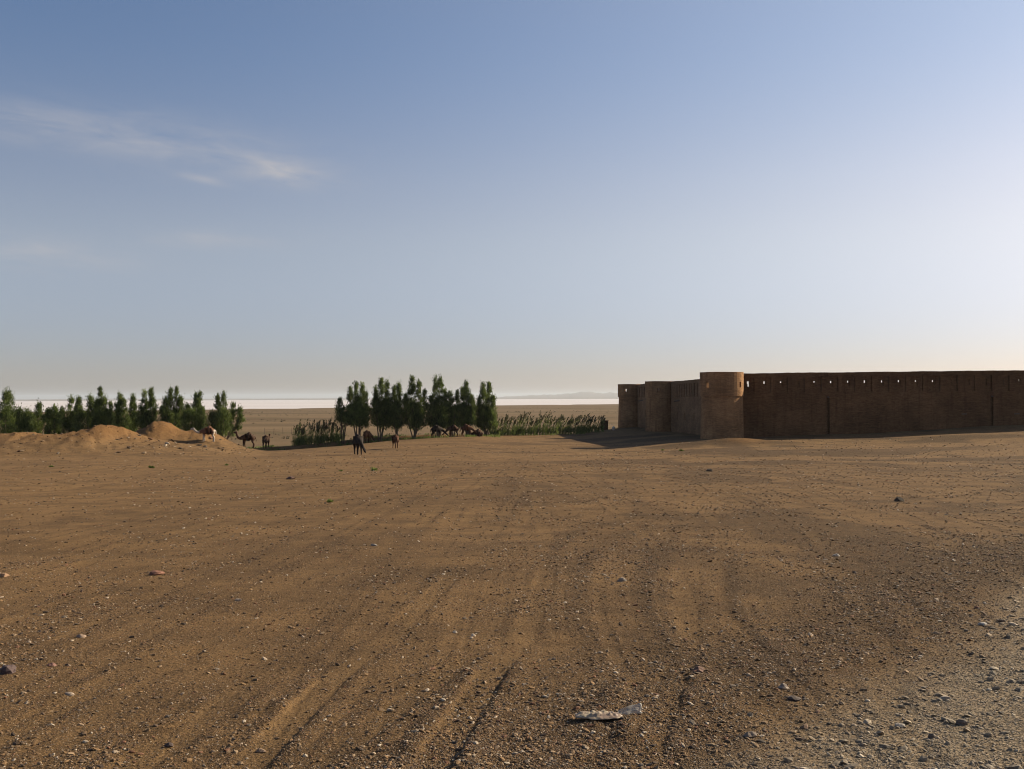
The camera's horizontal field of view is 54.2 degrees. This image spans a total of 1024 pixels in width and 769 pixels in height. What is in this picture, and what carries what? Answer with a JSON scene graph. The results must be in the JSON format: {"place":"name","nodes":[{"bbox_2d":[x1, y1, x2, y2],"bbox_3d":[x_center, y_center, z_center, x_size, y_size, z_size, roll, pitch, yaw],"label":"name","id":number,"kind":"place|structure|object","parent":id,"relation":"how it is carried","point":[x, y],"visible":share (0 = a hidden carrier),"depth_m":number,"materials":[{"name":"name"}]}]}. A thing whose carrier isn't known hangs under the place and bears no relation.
{"place":"outdoors","nodes":[
{"label":"outdoors","id":0,"kind":"place"},
{"bbox_2d":[0,399,618,411],"bbox_3d":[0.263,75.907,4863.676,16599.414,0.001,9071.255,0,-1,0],"label":"salt flat","id":1,"kind":"structure","parent":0,"point":[267,404],"depth_m":2168.84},
{"bbox_2d":[0,391,618,400],"bbox_3d":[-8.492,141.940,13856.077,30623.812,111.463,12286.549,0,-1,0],"label":"hills","id":2,"kind":"structure","parent":0,"point":[590,395],"depth_m":13401.92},
{"bbox_2d":[0,399,1023,768],"bbox_3d":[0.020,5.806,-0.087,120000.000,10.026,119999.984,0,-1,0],"label":"ground","id":3,"kind":"structure","parent":0,"point":[502,451],"depth_m":11.83,"materials":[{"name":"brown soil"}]},
{"bbox_2d":[0,573,8,576],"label":"stone","id":4,"kind":"object","parent":3,"relation":"on","point":[4,575],"visible":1,"depth_m":11.69,"materials":[{"name":"beige stone"}]},
{"bbox_2d":[0,664,15,674],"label":"stone","id":5,"kind":"object","parent":3,"relation":"on","point":[7,669],"visible":0.99,"depth_m":6.78,"materials":[{"name":"stone"}]},
{"bbox_2d":[0,386,19,433],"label":"tamarisk tree","id":6,"kind":"object","parent":3,"relation":"on","point":[7,414],"visible":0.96,"depth_m":128.32,"materials":[{"name":"green plant"}]},
{"bbox_2d":[9,403,35,432],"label":"tamarisk tree","id":7,"kind":"object","parent":3,"relation":"on","point":[24,423],"visible":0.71,"depth_m":129.54,"materials":[{"name":"green plant"}]},
{"bbox_2d":[30,398,49,433],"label":"tamarisk tree","id":8,"kind":"object","parent":3,"relation":"on","point":[38,424],"visible":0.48,"depth_m":132.41,"materials":[{"name":"green plant"}]},
{"bbox_2d":[41,403,60,433],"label":"tamarisk tree","id":9,"kind":"object","parent":3,"relation":"on","point":[49,416],"visible":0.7,"depth_m":130.45,"materials":[{"name":"green plant"}]},
{"bbox_2d":[53,394,79,433],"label":"tamarisk tree","id":10,"kind":"object","parent":3,"relation":"on","point":[64,423],"visible":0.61,"depth_m":129.28,"materials":[{"name":"green plant"}]},
{"bbox_2d":[65,692,74,695],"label":"stone","id":11,"kind":"object","parent":3,"relation":"on","point":[69,694],"visible":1,"depth_m":6.20,"materials":[{"name":"beige stone"}]},
{"bbox_2d":[70,393,95,431],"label":"tamarisk tree","id":12,"kind":"object","parent":3,"relation":"on","point":[81,413],"visible":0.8,"depth_m":128.21,"materials":[{"name":"green plant"}]},
{"bbox_2d":[88,386,117,427],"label":"tamarisk tree","id":13,"kind":"object","parent":3,"relation":"on","point":[103,415],"visible":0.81,"depth_m":127.42,"materials":[{"name":"green plant"}]},
{"bbox_2d":[112,390,129,428],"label":"tamarisk tree","id":14,"kind":"object","parent":3,"relation":"on","point":[121,409],"visible":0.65,"depth_m":130.68,"materials":[{"name":"green plant"}]},
{"bbox_2d":[125,393,139,431],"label":"tamarisk tree","id":15,"kind":"object","parent":3,"relation":"on","point":[132,409],"visible":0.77,"depth_m":132.12,"materials":[{"name":"green plant"}]},
{"bbox_2d":[133,386,158,428],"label":"tamarisk tree","id":16,"kind":"object","parent":3,"relation":"on","point":[145,416],"visible":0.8,"depth_m":128.53,"materials":[{"name":"green plant"}]},
{"bbox_2d":[149,570,164,574],"bbox_3d":[-4.206,2.228,11.863,0.187,0.064,0.127,-1,-7,-28],"label":"stone","id":17,"kind":"object","parent":3,"relation":"on","point":[155,572],"visible":1,"depth_m":11.83,"materials":[{"name":"stone"}]},
{"bbox_2d":[163,742,173,746],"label":"stone","id":18,"kind":"object","parent":3,"relation":"on","point":[168,744],"visible":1,"depth_m":5.20,"materials":[{"name":"grey stone"}]},
{"bbox_2d":[156,385,184,427],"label":"tamarisk tree","id":19,"kind":"object","parent":3,"relation":"on","point":[172,414],"visible":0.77,"depth_m":128.97,"materials":[{"name":"green plant"}]},
{"bbox_2d":[176,390,209,430],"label":"tamarisk tree","id":20,"kind":"object","parent":3,"relation":"on","point":[195,416],"visible":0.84,"depth_m":127.16,"materials":[{"name":"green plant"}]},
{"bbox_2d":[190,426,216,441],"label":"camel","id":21,"kind":"object","parent":3,"relation":"on","point":[208,430],"visible":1,"depth_m":106.52},
{"bbox_2d":[205,390,245,439],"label":"tamarisk tree","id":22,"kind":"object","parent":3,"relation":"on","point":[220,419],"visible":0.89,"depth_m":126.85,"materials":[{"name":"green plant"}]},
{"bbox_2d":[233,431,255,447],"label":"camel","id":23,"kind":"object","parent":3,"relation":"on","point":[248,436],"visible":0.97,"depth_m":112.63},
{"bbox_2d":[255,748,265,752],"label":"stone","id":24,"kind":"object","parent":3,"relation":"on","point":[259,750],"visible":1,"depth_m":5.11,"materials":[{"name":"beige stone"}]},
{"bbox_2d":[262,434,270,448],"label":"camel","id":25,"kind":"object","parent":3,"relation":"on","point":[265,439],"visible":1,"depth_m":139.71},
{"bbox_2d":[290,424,307,444],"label":"reed clump","id":26,"kind":"object","parent":3,"relation":"on","point":[297,441],"visible":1,"depth_m":141.75,"materials":[{"name":"green plant"}]},
{"bbox_2d":[297,419,315,444],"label":"reed clump","id":27,"kind":"object","parent":3,"relation":"on","point":[307,438],"visible":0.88,"depth_m":142.30,"materials":[{"name":"green plant"}]},
{"bbox_2d":[308,420,324,446],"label":"reed clump","id":28,"kind":"object","parent":3,"relation":"on","point":[317,439],"visible":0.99,"depth_m":142.05,"materials":[{"name":"green plant"}]},
{"bbox_2d":[320,419,335,444],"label":"reed clump","id":29,"kind":"object","parent":3,"relation":"on","point":[325,438],"visible":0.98,"depth_m":142.67,"materials":[{"name":"green plant"}]},
{"bbox_2d":[330,422,346,442],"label":"reed clump","id":30,"kind":"object","parent":3,"relation":"on","point":[336,436],"visible":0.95,"depth_m":143.30,"materials":[{"name":"green plant"}]},
{"bbox_2d":[333,397,350,443],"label":"tamarisk tree","id":31,"kind":"object","parent":3,"relation":"on","point":[339,411],"visible":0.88,"depth_m":142.57,"materials":[{"name":"green plant"}]},
{"bbox_2d":[341,380,372,435],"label":"tamarisk tree","id":32,"kind":"object","parent":3,"relation":"on","point":[358,409],"visible":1,"depth_m":142.35,"materials":[{"name":"green plant"}]},
{"bbox_2d":[352,434,365,454],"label":"camel","id":33,"kind":"object","parent":3,"relation":"on","point":[357,442],"visible":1,"depth_m":89.37},
{"bbox_2d":[363,430,374,442],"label":"camel","id":34,"kind":"object","parent":3,"relation":"on","point":[367,433],"visible":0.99,"depth_m":140.56},
{"bbox_2d":[368,378,393,441],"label":"tamarisk tree","id":35,"kind":"object","parent":3,"relation":"on","point":[378,402],"visible":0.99,"depth_m":144.16,"materials":[{"name":"green plant"}]},
{"bbox_2d":[391,434,398,447],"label":"camel","id":36,"kind":"object","parent":3,"relation":"on","point":[395,438],"visible":1,"depth_m":106.63},
{"bbox_2d":[385,379,405,434],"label":"tamarisk tree","id":37,"kind":"object","parent":3,"relation":"on","point":[395,401],"visible":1,"depth_m":144.53,"materials":[{"name":"green plant"}]},
{"bbox_2d":[213,408,611,439],"bbox_3d":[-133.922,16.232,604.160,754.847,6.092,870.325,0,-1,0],"label":"scrub","id":38,"kind":"object","parent":3,"relation":"on","point":[287,437],"visible":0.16,"depth_m":320.52,"materials":[{"name":"green plant"}]},
{"bbox_2d":[400,374,430,438],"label":"tamarisk tree","id":39,"kind":"object","parent":3,"relation":"on","point":[414,418],"visible":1,"depth_m":144.39,"materials":[{"name":"green plant"}]},
{"bbox_2d":[247,429,603,449],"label":"grass","id":40,"kind":"structure","parent":3,"relation":"on","point":[465,435],"depth_m":143.81,"materials":[{"name":"green plant"}]},
{"bbox_2d":[426,373,450,436],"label":"tamarisk tree","id":41,"kind":"object","parent":3,"relation":"on","point":[439,413],"visible":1,"depth_m":145.75,"materials":[{"name":"green plant"}]},
{"bbox_2d":[430,425,448,437],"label":"camel","id":42,"kind":"object","parent":3,"relation":"on","point":[436,428],"visible":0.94,"depth_m":142.70},
{"bbox_2d":[442,425,458,436],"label":"camel","id":43,"kind":"object","parent":3,"relation":"on","point":[455,428],"visible":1,"depth_m":143.76},
{"bbox_2d":[446,389,462,435],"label":"tamarisk tree","id":44,"kind":"object","parent":3,"relation":"on","point":[454,418],"visible":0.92,"depth_m":146.52,"materials":[{"name":"green plant"}]},
{"bbox_2d":[457,379,477,434],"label":"tamarisk tree","id":45,"kind":"object","parent":3,"relation":"on","point":[468,407],"visible":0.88,"depth_m":146.91,"materials":[{"name":"green plant"}]},
{"bbox_2d":[460,424,476,435],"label":"camel","id":46,"kind":"object","parent":3,"relation":"on","point":[465,427],"visible":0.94,"depth_m":144.19},
{"bbox_2d":[470,429,482,436],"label":"camel","id":47,"kind":"object","parent":3,"relation":"on","point":[479,432],"visible":0.86,"depth_m":144.65},
{"bbox_2d":[472,381,500,435],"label":"tamarisk tree","id":48,"kind":"object","parent":3,"relation":"on","point":[486,414],"visible":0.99,"depth_m":148.30,"materials":[{"name":"green plant"}]},
{"bbox_2d":[490,417,507,435],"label":"reed clump","id":49,"kind":"object","parent":3,"relation":"on","point":[498,431],"visible":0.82,"depth_m":149.58,"materials":[{"name":"green plant"}]},
{"bbox_2d":[501,413,519,435],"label":"reed clump","id":50,"kind":"object","parent":3,"relation":"on","point":[508,431],"visible":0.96,"depth_m":150.61,"materials":[{"name":"green plant"}]},
{"bbox_2d":[0,533,1023,768],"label":"fine grit","id":51,"kind":"object","parent":3,"relation":"on","point":[440,755],"visible":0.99,"depth_m":7.04,"materials":[{"name":"stone"}]},
{"bbox_2d":[512,411,530,435],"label":"reed clump","id":52,"kind":"object","parent":3,"relation":"on","point":[519,428],"visible":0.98,"depth_m":151.47,"materials":[{"name":"green plant"}]},
{"bbox_2d":[522,415,539,434],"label":"reed clump","id":53,"kind":"object","parent":3,"relation":"on","point":[531,430],"visible":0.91,"depth_m":152.55,"materials":[{"name":"green plant"}]},
{"bbox_2d":[533,410,550,434],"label":"reed clump","id":54,"kind":"object","parent":3,"relation":"on","point":[539,430],"visible":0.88,"depth_m":153.51,"materials":[{"name":"green plant"}]},
{"bbox_2d":[544,415,563,433],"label":"reed clump","id":55,"kind":"object","parent":3,"relation":"on","point":[554,430],"visible":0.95,"depth_m":154.58,"materials":[{"name":"green plant"}]},
{"bbox_2d":[557,414,572,433],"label":"reed clump","id":56,"kind":"object","parent":3,"relation":"on","point":[565,429],"visible":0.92,"depth_m":155.90,"materials":[{"name":"green plant"}]},
{"bbox_2d":[568,415,583,432],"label":"reed clump","id":57,"kind":"object","parent":3,"relation":"on","point":[572,428],"visible":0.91,"depth_m":156.50,"materials":[{"name":"green plant"}]},
{"bbox_2d":[577,413,593,432],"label":"reed clump","id":58,"kind":"object","parent":3,"relation":"on","point":[585,427],"visible":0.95,"depth_m":156.99,"materials":[{"name":"green plant"}]},
{"bbox_2d":[587,415,605,430],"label":"reed clump","id":59,"kind":"object","parent":3,"relation":"on","point":[596,427],"visible":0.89,"depth_m":158.49,"materials":[{"name":"green plant"}]},
{"bbox_2d":[574,710,621,719],"bbox_3d":[0.540,1.822,5.585,0.382,0.057,0.140,0,-1,0],"label":"stone","id":60,"kind":"object","parent":3,"relation":"on","point":[598,715],"visible":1,"depth_m":5.55,"materials":[{"name":"grey stone"}]},
{"bbox_2d":[600,420,608,429],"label":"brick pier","id":61,"kind":"structure","parent":3,"relation":"on","point":[606,425],"depth_m":165.42,"materials":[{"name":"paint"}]},
{"bbox_2d":[617,577,626,581],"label":"stone","id":62,"kind":"object","parent":3,"relation":"on","point":[621,579],"visible":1,"depth_m":11.17,"materials":[{"name":"grey stone"}]},
{"bbox_2d":[693,666,704,672],"bbox_3d":[1.258,1.924,6.759,0.088,0.037,0.088,-9,3,17],"label":"stone","id":63,"kind":"object","parent":3,"relation":"on","point":[700,669],"visible":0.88,"depth_m":6.75,"materials":[{"name":"beige stone"}]},
{"bbox_2d":[743,731,756,737],"bbox_3d":[1.274,1.872,5.359,0.081,0.032,0.056,2,-6,-27],"label":"stone","id":64,"kind":"object","parent":3,"relation":"on","point":[750,734],"visible":1,"depth_m":5.34,"materials":[{"name":"grey stone"}]},
{"bbox_2d":[778,683,789,689],"bbox_3d":[1.718,1.910,6.335,0.084,0.037,0.066,10,-12,-19],"label":"stone","id":65,"kind":"object","parent":3,"relation":"on","point":[784,686],"visible":1,"depth_m":6.31,"materials":[{"name":"grey stone"}]},
{"bbox_2d":[787,695,800,701],"bbox_3d":[1.709,1.896,6.056,0.090,0.030,0.072,5,4,-7],"label":"stone","id":66,"kind":"object","parent":3,"relation":"on","point":[793,698],"visible":1,"depth_m":6.03,"materials":[{"name":"grey stone"}]},
{"bbox_2d":[618,370,1023,438],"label":"caravanserai","id":67,"kind":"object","parent":3,"relation":"on","point":[714,405],"visible":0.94,"depth_m":116.59,"materials":[{"name":"brick"}]},
{"bbox_2d":[894,497,903,501],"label":"stone","id":68,"kind":"object","parent":3,"relation":"on","point":[898,499],"visible":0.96,"depth_m":25.12,"materials":[{"name":"grey stone"}]},
{"bbox_2d":[895,723,905,727],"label":"stone","id":69,"kind":"object","parent":3,"relation":"on","point":[900,725],"visible":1,"depth_m":5.54,"materials":[{"name":"grey stone"}]},
{"bbox_2d":[928,733,935,738],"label":"stone","id":70,"kind":"object","parent":3,"relation":"on","point":[931,735],"visible":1,"depth_m":5.32,"materials":[{"name":"grey stone"}]},
{"bbox_2d":[939,696,951,700],"bbox_3d":[2.644,1.912,6.109,0.078,0.026,0.047,-9,4,-2],"label":"stone","id":71,"kind":"object","parent":3,"relation":"on","point":[943,698],"visible":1,"depth_m":6.09,"materials":[{"name":"grey stone"}]},
{"bbox_2d":[955,719,967,725],"bbox_3d":[2.516,1.888,5.601,0.066,0.034,0.047,9,-8,9],"label":"stone","id":72,"kind":"object","parent":3,"relation":"on","point":[963,722],"visible":1,"depth_m":5.59,"materials":[{"name":"grey stone"}]},
{"bbox_2d":[0,0,1023,398],"label":"sky","id":73,"kind":"structure","parent":0,"point":[246,199],"materials":[{"name":"blue"}]}
]}

